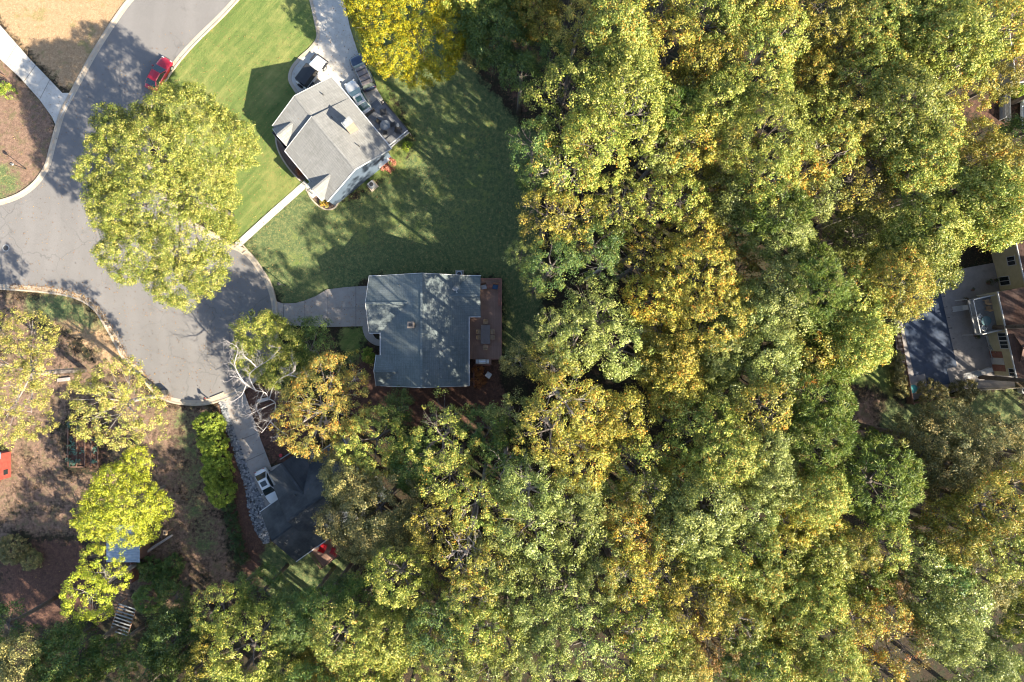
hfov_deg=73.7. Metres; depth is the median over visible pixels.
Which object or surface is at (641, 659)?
broadleaf tree
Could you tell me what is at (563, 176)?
broadleaf tree
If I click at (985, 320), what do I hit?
glass table
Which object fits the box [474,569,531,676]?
broadleaf tree
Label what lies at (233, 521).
dark shrub
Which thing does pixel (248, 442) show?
driveway
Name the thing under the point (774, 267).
oak tree
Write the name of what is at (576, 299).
oak tree
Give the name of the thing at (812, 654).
broadleaf tree
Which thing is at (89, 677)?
broadleaf tree
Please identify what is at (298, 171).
plant
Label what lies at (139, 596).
shade bush
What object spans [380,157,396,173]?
pink shrub
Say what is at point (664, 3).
broadleaf tree
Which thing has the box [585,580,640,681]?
broadleaf tree
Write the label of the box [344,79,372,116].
silver sedan
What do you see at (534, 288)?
oak tree
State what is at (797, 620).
broadleaf tree
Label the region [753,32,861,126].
turning tree
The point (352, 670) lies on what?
broadleaf tree
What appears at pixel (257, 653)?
dark tree
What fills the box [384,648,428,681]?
broadleaf tree
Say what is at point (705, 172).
turning tree
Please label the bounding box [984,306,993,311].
balcony chair
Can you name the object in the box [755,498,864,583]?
broadleaf tree
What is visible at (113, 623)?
lattice roof
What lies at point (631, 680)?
oak tree
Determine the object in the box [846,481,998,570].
turning tree
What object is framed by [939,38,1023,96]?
turning tree
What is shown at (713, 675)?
dark tree
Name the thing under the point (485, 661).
oak tree
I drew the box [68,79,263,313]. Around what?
street tree
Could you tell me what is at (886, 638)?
russet tree
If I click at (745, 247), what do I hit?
oak tree
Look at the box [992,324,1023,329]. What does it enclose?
oak tree
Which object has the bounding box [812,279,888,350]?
broadleaf tree
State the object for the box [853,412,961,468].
oak tree
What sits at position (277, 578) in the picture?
dark tree
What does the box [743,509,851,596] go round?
broadleaf tree
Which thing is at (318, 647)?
broadleaf tree
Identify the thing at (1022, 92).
green shrub
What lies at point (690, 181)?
broadleaf tree
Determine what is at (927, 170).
broadleaf tree
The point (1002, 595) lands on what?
oak tree
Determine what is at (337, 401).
orange tree
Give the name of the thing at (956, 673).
broadleaf tree
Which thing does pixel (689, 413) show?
oak tree
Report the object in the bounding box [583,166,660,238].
broadleaf tree
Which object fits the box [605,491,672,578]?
turning tree
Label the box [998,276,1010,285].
window
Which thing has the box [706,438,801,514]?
oak tree
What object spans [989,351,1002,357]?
door
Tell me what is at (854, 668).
broadleaf tree
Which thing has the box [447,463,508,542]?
broadleaf tree
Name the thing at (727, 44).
turning tree
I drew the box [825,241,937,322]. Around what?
turning tree
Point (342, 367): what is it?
russet tree
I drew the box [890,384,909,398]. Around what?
boundary shrub
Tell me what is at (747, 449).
broadleaf tree
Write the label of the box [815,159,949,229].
oak tree
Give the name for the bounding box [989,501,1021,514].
broadleaf tree
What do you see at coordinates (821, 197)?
oak tree
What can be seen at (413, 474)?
dark tree
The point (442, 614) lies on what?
dark tree
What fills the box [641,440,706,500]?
turning tree
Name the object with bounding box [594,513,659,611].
turning tree
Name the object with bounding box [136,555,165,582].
shade bush
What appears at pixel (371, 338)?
walkway
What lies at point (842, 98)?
broadleaf tree
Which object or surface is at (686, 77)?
turning tree
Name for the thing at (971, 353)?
pool terrace
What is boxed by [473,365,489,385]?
timber edging
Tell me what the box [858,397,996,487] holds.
oak tree
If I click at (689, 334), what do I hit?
turning tree
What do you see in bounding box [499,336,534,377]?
oak tree
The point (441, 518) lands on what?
turning tree
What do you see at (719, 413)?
oak tree
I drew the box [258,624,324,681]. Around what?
dark tree
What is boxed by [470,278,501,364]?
sun deck
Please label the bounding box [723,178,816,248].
tree
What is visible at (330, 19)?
driveway
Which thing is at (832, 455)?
oak tree
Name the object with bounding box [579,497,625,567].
oak tree
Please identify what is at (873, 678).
oak tree
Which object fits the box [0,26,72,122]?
driveway
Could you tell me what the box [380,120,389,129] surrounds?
round table
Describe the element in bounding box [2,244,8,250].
manhole cover
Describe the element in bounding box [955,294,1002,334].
balcony
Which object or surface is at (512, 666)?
oak tree
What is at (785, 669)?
broadleaf tree
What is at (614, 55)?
broadleaf tree
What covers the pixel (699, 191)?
turning tree
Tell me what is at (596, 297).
oak tree
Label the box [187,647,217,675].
oak tree
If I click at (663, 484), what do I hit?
broadleaf tree
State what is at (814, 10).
russet tree
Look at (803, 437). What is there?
oak tree
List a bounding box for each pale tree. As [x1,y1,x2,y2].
[0,306,86,451]
[59,354,170,451]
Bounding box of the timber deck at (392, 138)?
[365,100,411,152]
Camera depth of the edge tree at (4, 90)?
83.73 m
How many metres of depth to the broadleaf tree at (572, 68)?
62.14 m
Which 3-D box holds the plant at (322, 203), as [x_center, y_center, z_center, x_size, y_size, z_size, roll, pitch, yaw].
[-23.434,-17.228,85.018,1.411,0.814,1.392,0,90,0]
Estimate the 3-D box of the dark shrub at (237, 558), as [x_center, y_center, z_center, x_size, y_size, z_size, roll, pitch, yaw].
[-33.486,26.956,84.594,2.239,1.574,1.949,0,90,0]
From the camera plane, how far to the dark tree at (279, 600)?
68.92 m
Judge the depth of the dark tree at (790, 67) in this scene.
69.57 m
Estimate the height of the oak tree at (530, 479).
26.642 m
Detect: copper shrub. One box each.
[470,372,487,388]
[471,365,484,376]
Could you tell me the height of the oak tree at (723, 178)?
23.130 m
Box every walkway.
[235,181,307,245]
[362,325,379,345]
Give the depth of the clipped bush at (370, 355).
84.31 m
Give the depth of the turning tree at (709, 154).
61.73 m
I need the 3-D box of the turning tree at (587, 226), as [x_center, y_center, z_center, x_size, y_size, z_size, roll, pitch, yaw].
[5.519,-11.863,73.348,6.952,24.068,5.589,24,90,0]
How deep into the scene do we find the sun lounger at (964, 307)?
84.92 m
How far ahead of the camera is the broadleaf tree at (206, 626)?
71.68 m
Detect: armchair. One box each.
[480,282,486,289]
[492,282,498,289]
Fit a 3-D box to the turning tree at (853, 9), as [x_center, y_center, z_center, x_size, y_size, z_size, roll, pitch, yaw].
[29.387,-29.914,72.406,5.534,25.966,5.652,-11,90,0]
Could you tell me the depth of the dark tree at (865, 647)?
80.59 m
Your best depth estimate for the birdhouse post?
83.42 m
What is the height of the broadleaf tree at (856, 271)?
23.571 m
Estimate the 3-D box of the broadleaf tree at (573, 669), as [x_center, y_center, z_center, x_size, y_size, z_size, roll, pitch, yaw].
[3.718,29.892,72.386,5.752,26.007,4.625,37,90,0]
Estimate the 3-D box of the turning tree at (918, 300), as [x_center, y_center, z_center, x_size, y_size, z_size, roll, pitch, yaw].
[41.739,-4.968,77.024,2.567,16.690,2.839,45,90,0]
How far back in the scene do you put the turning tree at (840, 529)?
63.34 m
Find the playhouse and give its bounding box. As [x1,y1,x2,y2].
[0,451,10,479]
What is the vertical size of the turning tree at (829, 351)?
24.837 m
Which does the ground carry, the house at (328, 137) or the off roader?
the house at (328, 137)
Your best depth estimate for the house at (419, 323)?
78.85 m
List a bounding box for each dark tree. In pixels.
[0,594,59,649]
[21,617,125,681]
[85,622,148,674]
[114,633,184,681]
[132,604,214,677]
[155,579,192,611]
[190,649,260,681]
[233,561,291,618]
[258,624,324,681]
[265,566,335,655]
[280,638,350,681]
[285,561,353,639]
[316,563,371,618]
[334,566,392,627]
[377,385,414,432]
[384,431,440,498]
[403,554,471,664]
[446,0,500,48]
[456,403,519,458]
[460,0,536,76]
[479,437,535,493]
[496,49,541,114]
[504,112,557,187]
[513,152,557,205]
[519,234,581,299]
[524,31,579,96]
[563,216,626,269]
[579,240,624,292]
[664,645,738,681]
[700,582,790,681]
[756,33,818,103]
[842,517,978,603]
[863,644,941,681]
[932,630,1021,681]
[940,605,1023,675]
[952,579,1023,644]
[959,113,1023,165]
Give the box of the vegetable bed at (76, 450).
[66,421,98,466]
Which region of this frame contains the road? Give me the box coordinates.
[0,0,271,399]
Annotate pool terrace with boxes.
[894,263,1014,399]
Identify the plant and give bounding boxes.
[295,167,303,175]
[319,200,329,207]
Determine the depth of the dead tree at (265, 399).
77.08 m
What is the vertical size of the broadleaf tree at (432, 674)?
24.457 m
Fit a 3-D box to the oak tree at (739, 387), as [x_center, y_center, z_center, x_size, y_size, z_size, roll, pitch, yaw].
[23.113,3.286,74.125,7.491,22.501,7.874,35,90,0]
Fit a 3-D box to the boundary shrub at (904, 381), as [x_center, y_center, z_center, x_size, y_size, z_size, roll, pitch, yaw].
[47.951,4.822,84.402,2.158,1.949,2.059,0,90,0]
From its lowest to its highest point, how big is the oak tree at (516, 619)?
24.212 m
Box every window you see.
[305,71,317,86]
[997,332,1006,340]
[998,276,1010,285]
[999,341,1008,348]
[1006,255,1016,265]
[1008,368,1014,376]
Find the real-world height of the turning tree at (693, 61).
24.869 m
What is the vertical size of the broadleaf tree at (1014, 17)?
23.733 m
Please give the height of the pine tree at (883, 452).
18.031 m
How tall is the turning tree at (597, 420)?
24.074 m
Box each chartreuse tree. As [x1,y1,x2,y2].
[58,542,143,624]
[69,444,174,548]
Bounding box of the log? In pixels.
[147,534,172,552]
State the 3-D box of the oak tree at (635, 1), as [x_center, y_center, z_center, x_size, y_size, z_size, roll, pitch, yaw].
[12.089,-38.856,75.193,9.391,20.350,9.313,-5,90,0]
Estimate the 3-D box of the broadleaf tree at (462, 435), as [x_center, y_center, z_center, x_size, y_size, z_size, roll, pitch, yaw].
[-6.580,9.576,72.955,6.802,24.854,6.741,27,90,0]
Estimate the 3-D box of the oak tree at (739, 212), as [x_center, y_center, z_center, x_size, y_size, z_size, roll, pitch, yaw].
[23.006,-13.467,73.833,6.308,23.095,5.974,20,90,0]
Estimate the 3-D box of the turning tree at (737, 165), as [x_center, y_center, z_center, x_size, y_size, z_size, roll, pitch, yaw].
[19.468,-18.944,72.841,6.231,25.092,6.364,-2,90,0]
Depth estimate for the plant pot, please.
84.75 m
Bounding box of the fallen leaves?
[0,8,537,623]
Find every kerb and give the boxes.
[0,0,133,204]
[0,0,278,405]
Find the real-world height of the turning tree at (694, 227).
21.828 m
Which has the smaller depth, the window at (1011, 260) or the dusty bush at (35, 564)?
the window at (1011, 260)
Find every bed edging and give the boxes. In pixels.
[275,138,300,181]
[305,186,338,209]
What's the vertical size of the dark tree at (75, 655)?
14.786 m
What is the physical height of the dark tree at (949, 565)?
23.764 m
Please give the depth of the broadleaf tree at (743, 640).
60.98 m
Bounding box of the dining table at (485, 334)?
[481,325,489,343]
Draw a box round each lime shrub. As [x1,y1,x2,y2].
[191,410,227,441]
[196,430,229,459]
[199,447,232,474]
[199,459,235,491]
[203,477,237,508]
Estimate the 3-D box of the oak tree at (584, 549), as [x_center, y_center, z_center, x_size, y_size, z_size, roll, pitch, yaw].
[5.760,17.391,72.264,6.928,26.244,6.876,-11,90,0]
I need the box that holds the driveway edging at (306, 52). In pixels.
[288,0,319,93]
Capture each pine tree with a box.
[631,83,706,174]
[738,236,843,287]
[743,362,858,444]
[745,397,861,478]
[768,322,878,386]
[780,522,898,608]
[784,288,849,349]
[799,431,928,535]
[814,426,894,472]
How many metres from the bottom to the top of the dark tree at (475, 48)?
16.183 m
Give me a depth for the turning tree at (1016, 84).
63.46 m
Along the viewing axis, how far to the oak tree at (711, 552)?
62.01 m
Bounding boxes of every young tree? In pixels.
[228,308,313,390]
[268,315,337,395]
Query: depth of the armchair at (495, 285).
83.25 m
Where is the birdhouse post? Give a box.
[163,528,172,534]
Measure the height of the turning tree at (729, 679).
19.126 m
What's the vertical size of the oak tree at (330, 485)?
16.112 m
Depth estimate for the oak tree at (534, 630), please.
62.14 m
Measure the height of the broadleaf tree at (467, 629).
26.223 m
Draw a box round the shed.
[106,522,149,561]
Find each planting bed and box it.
[277,140,306,180]
[313,196,335,208]
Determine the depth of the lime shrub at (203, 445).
82.71 m
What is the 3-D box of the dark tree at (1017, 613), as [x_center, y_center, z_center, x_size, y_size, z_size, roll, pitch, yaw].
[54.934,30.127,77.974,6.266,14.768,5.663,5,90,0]
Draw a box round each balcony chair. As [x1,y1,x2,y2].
[982,299,991,304]
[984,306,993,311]
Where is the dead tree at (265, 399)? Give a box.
[215,339,320,444]
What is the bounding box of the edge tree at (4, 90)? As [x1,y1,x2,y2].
[0,80,17,99]
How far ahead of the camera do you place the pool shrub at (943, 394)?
83.89 m
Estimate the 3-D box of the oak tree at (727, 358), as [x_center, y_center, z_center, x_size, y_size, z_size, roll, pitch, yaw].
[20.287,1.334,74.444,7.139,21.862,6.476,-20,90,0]
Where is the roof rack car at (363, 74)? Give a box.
[349,53,376,92]
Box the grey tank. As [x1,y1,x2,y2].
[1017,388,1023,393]
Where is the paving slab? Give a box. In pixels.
[57,377,69,381]
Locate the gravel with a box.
[218,401,269,543]
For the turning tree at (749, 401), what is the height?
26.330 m
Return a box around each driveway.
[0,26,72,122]
[220,388,270,506]
[273,286,367,326]
[291,0,383,115]
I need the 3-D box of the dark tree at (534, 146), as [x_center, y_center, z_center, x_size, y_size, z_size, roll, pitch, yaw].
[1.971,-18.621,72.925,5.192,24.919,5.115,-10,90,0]
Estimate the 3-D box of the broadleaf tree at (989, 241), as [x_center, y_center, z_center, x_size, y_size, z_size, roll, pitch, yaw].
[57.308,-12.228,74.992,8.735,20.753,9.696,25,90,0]
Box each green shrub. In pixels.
[402,140,412,151]
[1011,85,1023,98]
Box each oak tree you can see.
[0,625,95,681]
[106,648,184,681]
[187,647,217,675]
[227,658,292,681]
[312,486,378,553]
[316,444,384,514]
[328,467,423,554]
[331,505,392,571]
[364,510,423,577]
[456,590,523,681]
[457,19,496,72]
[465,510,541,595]
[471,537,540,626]
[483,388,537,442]
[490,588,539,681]
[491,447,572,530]
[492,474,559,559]
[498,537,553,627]
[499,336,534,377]
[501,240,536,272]
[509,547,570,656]
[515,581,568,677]
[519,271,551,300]
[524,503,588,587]
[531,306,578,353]
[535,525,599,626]
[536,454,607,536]
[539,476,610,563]
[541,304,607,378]
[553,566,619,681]
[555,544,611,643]
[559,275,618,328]
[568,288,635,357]
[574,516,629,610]
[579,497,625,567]
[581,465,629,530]
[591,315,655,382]
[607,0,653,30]
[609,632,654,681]
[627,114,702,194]
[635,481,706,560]
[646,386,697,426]
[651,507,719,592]
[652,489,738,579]
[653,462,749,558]
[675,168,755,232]
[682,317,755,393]
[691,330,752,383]
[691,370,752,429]
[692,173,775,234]
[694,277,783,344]
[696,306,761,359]
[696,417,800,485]
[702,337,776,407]
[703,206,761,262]
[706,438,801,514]
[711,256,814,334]
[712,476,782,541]
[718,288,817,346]
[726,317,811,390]
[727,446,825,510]
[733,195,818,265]
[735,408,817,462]
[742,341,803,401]
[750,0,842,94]
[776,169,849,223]
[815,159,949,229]
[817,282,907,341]
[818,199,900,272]
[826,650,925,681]
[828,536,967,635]
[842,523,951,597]
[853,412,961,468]
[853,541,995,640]
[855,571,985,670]
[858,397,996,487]
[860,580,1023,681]
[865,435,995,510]
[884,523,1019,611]
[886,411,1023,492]
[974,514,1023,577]
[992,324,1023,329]
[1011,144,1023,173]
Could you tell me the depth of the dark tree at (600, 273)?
68.34 m
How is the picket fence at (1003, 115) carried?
on the ground
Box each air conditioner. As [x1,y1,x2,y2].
[367,180,378,191]
[455,270,463,274]
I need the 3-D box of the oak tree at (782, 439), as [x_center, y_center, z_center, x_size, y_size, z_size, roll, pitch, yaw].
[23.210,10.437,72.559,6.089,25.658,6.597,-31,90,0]
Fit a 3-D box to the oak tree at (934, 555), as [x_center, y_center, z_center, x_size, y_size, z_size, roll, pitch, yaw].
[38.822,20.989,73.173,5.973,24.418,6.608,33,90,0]
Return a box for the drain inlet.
[210,392,224,399]
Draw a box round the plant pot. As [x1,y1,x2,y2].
[986,279,993,284]
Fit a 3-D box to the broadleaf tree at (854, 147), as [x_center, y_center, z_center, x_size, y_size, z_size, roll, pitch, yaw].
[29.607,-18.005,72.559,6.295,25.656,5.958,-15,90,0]
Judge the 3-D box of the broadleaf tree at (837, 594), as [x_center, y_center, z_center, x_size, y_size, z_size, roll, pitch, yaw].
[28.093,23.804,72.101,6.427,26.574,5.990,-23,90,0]
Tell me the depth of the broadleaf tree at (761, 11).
61.53 m
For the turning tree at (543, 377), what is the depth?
64.53 m
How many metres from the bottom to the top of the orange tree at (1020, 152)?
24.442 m
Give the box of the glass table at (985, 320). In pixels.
[980,316,990,325]
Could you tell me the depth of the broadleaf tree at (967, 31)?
59.13 m
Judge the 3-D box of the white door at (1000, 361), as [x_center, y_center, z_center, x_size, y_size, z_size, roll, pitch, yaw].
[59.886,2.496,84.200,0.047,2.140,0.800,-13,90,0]
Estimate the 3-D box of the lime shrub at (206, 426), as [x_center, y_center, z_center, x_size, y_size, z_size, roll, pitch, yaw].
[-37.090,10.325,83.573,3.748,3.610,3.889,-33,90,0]
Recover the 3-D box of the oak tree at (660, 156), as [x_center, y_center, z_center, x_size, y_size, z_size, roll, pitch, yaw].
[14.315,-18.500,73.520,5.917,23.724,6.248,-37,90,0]
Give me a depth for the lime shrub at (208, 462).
82.76 m
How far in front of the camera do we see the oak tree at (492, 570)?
63.64 m
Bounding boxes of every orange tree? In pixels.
[267,350,371,462]
[592,474,662,551]
[648,604,714,681]
[676,221,745,267]
[690,243,762,306]
[743,145,829,210]
[773,346,830,388]
[790,543,913,641]
[827,628,909,681]
[885,144,1023,213]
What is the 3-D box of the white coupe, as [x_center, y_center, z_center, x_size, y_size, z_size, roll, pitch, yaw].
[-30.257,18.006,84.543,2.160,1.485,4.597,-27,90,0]
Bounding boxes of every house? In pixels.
[260,438,385,561]
[272,76,391,205]
[365,273,480,387]
[977,226,1023,377]
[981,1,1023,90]
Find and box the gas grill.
[476,359,488,363]
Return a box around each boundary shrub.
[886,349,904,364]
[888,362,906,376]
[890,373,907,386]
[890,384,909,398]
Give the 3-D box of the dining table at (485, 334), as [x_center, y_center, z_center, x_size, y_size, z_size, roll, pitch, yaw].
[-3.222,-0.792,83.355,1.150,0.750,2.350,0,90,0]
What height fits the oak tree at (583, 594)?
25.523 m
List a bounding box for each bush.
[0,533,31,565]
[19,546,44,571]
[130,562,138,583]
[131,583,162,616]
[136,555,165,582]
[151,566,181,594]
[159,552,185,574]
[361,346,375,363]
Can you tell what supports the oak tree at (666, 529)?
on the ground
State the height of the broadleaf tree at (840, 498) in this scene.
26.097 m
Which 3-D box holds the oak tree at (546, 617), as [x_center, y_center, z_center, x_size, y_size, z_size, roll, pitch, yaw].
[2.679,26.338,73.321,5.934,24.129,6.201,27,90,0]
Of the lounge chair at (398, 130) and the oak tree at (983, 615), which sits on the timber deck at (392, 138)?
the lounge chair at (398, 130)
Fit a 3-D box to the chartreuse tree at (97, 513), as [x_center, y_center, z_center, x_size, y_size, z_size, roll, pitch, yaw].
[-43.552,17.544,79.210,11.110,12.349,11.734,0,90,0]
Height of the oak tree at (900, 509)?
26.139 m
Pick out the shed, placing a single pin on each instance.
(134, 554)
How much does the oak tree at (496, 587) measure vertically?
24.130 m
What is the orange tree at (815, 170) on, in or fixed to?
on the ground
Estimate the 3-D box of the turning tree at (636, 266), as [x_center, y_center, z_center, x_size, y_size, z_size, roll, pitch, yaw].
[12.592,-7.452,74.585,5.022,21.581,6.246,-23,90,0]
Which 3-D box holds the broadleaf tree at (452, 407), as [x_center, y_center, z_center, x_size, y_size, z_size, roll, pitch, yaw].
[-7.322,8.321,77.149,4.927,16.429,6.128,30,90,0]
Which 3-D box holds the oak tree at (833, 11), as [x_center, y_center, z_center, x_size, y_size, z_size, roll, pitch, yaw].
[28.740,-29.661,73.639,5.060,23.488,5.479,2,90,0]
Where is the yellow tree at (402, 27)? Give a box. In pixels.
[341,0,479,91]
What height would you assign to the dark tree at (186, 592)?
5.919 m
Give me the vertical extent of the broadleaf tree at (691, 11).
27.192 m
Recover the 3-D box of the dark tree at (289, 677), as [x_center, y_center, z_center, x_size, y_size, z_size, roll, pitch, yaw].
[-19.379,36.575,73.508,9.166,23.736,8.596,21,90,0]
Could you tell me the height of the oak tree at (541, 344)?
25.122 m
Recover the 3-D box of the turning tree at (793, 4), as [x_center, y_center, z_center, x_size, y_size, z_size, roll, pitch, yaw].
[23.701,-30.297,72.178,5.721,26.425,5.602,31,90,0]
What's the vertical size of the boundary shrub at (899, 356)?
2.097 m
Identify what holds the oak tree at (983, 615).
on the ground
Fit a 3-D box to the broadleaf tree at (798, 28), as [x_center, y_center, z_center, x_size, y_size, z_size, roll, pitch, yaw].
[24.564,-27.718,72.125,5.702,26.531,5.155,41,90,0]
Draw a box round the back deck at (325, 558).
[309,539,351,569]
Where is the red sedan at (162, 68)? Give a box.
[145,56,173,90]
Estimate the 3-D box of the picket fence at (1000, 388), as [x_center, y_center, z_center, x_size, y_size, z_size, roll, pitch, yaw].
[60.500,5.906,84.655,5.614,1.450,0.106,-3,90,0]
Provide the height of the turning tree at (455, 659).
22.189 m
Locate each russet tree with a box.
[327,348,372,396]
[676,586,748,677]
[752,0,833,64]
[798,525,913,609]
[802,568,935,674]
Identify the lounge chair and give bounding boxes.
[380,108,386,115]
[394,126,401,134]
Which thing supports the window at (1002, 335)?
in the house at (1007, 345)
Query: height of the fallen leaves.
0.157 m
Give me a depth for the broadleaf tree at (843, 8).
77.64 m
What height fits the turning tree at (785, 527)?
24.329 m
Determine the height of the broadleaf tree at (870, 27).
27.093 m
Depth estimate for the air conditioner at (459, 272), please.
84.51 m
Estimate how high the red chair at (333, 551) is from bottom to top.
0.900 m
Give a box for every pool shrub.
[916,378,950,410]
[948,378,979,405]
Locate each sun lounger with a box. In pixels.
[952,305,968,311]
[963,370,980,378]
[976,367,992,376]
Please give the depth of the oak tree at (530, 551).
61.39 m
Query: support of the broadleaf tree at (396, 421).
on the ground
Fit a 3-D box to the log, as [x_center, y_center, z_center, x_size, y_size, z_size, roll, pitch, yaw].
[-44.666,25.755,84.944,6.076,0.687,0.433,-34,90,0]
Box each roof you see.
[110,598,143,635]
[901,287,958,387]
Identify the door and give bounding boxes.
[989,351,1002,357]
[991,358,1004,364]
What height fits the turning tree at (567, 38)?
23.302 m
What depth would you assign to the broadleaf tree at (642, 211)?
65.30 m
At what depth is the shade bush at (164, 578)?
83.73 m
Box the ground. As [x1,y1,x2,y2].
[0,0,1023,681]
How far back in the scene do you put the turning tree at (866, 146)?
64.11 m
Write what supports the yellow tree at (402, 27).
on the ground
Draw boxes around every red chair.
[318,542,326,552]
[329,547,337,556]
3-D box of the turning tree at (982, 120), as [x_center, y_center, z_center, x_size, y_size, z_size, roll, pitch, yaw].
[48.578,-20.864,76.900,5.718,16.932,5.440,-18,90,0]
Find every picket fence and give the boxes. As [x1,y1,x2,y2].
[895,324,914,404]
[911,396,957,403]
[978,387,1023,390]
[999,95,1006,120]
[1004,94,1010,121]
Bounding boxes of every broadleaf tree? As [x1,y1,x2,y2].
[37,658,127,681]
[190,564,264,637]
[204,590,300,681]
[306,576,382,672]
[333,404,416,478]
[334,608,405,681]
[349,571,430,674]
[363,520,435,609]
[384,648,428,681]
[398,545,462,635]
[406,404,481,479]
[412,585,486,681]
[416,442,480,510]
[419,386,470,448]
[433,0,498,17]
[440,531,498,628]
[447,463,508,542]
[447,576,508,664]
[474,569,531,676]
[475,469,533,537]
[516,578,584,681]
[524,51,625,163]
[526,130,600,212]
[557,100,633,195]
[568,54,675,175]
[579,0,663,119]
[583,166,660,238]
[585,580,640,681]
[587,30,662,143]
[599,538,671,653]
[605,428,677,496]
[609,553,678,670]
[617,456,672,517]
[621,544,680,642]
[624,173,682,233]
[626,578,708,681]
[640,170,713,233]
[650,0,705,21]
[652,227,713,278]
[652,388,749,491]
[666,63,759,170]
[668,503,752,591]
[669,418,770,488]
[670,0,746,87]
[681,138,749,200]
[690,0,778,86]
[693,88,817,194]
[694,53,795,159]
[699,509,792,602]
[700,572,769,653]
[702,587,801,681]
[715,14,800,106]
[716,501,809,577]
[722,4,814,104]
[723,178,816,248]
[726,552,825,649]
[727,132,804,211]
[727,588,830,681]
[729,545,800,617]
[741,459,853,531]
[742,83,860,173]
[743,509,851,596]
[743,536,851,634]
[745,565,854,667]
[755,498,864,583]
[765,112,866,186]
[766,262,877,315]
[766,308,896,374]
[771,43,899,150]
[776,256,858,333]
[780,33,910,139]
[782,616,871,681]
[789,56,954,176]
[805,0,925,83]
[807,0,957,104]
[808,502,914,573]
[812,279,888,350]
[813,118,967,202]
[816,0,893,36]
[820,0,1006,127]
[820,189,975,269]
[834,99,966,175]
[843,215,964,298]
[849,157,1020,241]
[861,0,1017,95]
[864,159,1023,252]
[871,489,1023,583]
[876,20,1013,114]
[901,0,1023,95]
[905,513,1023,597]
[927,649,1023,681]
[971,232,1023,245]
[971,572,1023,643]
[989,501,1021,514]
[994,443,1023,493]
[1011,95,1023,104]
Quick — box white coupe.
[254,467,277,503]
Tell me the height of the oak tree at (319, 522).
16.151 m
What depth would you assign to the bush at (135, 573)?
84.34 m
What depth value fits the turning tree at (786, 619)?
62.60 m
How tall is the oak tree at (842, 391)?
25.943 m
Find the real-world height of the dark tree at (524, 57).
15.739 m
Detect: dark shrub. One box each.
[221,497,236,512]
[223,510,239,524]
[226,523,242,539]
[229,536,245,552]
[233,551,250,565]
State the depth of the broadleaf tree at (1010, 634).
68.20 m
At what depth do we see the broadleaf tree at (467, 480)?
64.56 m
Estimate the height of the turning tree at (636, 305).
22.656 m
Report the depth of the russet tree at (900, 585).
64.20 m
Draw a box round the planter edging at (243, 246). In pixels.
[235,242,247,254]
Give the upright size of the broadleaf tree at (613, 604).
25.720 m
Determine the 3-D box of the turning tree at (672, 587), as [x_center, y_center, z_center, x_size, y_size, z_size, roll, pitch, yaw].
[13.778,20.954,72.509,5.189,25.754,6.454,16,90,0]
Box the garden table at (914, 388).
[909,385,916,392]
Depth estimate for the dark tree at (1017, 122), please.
71.47 m
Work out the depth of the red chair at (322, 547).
84.20 m
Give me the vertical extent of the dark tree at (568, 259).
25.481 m
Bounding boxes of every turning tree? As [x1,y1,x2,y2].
[181,615,255,681]
[289,620,347,681]
[403,479,470,554]
[427,498,504,592]
[450,513,515,607]
[450,646,459,681]
[451,644,503,681]
[496,0,562,62]
[512,390,593,471]
[515,183,579,250]
[525,338,578,391]
[525,358,609,442]
[536,187,609,252]
[545,0,589,28]
[546,426,619,496]
[547,0,601,105]
[551,665,556,681]
[552,384,633,460]
[588,647,628,681]
[592,383,662,451]
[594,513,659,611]
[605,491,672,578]
[609,233,665,296]
[618,217,672,276]
[619,265,692,332]
[624,0,684,76]
[625,297,695,355]
[628,516,687,599]
[629,12,704,122]
[631,317,701,393]
[639,345,707,420]
[640,56,702,145]
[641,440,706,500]
[645,233,745,324]
[646,102,726,190]
[647,138,718,202]
[647,535,736,640]
[652,196,732,267]
[665,270,762,356]
[666,177,731,229]
[667,103,756,191]
[669,36,726,112]
[670,537,747,636]
[677,29,751,113]
[681,6,752,102]
[697,378,796,436]
[710,0,802,89]
[710,650,770,681]
[718,554,806,642]
[729,484,817,551]
[741,47,844,140]
[744,479,851,549]
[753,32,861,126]
[756,0,864,92]
[761,84,880,179]
[761,326,842,375]
[781,147,898,221]
[792,507,884,573]
[795,100,918,185]
[795,571,886,647]
[809,18,942,114]
[821,245,900,289]
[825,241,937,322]
[846,161,970,222]
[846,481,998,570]
[858,460,1023,547]
[871,133,1018,203]
[876,0,1023,108]
[878,60,1023,146]
[890,293,925,305]
[891,449,1023,514]
[897,39,999,124]
[901,114,1005,173]
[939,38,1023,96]
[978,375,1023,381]
[993,421,1023,430]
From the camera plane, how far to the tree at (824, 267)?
60.63 m
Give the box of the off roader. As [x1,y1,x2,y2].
[295,54,327,88]
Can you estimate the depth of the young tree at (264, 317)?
78.16 m
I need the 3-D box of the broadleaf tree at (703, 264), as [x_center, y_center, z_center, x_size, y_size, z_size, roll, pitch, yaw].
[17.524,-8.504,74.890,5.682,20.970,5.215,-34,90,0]
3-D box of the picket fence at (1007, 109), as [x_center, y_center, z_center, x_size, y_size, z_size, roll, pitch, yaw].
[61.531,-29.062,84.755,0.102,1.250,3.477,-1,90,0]
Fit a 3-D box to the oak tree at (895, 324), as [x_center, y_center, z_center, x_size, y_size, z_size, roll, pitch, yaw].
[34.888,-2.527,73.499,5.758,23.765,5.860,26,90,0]
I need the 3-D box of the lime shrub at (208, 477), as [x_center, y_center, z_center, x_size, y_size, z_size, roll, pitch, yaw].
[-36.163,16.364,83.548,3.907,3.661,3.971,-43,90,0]
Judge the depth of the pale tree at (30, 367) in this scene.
73.19 m

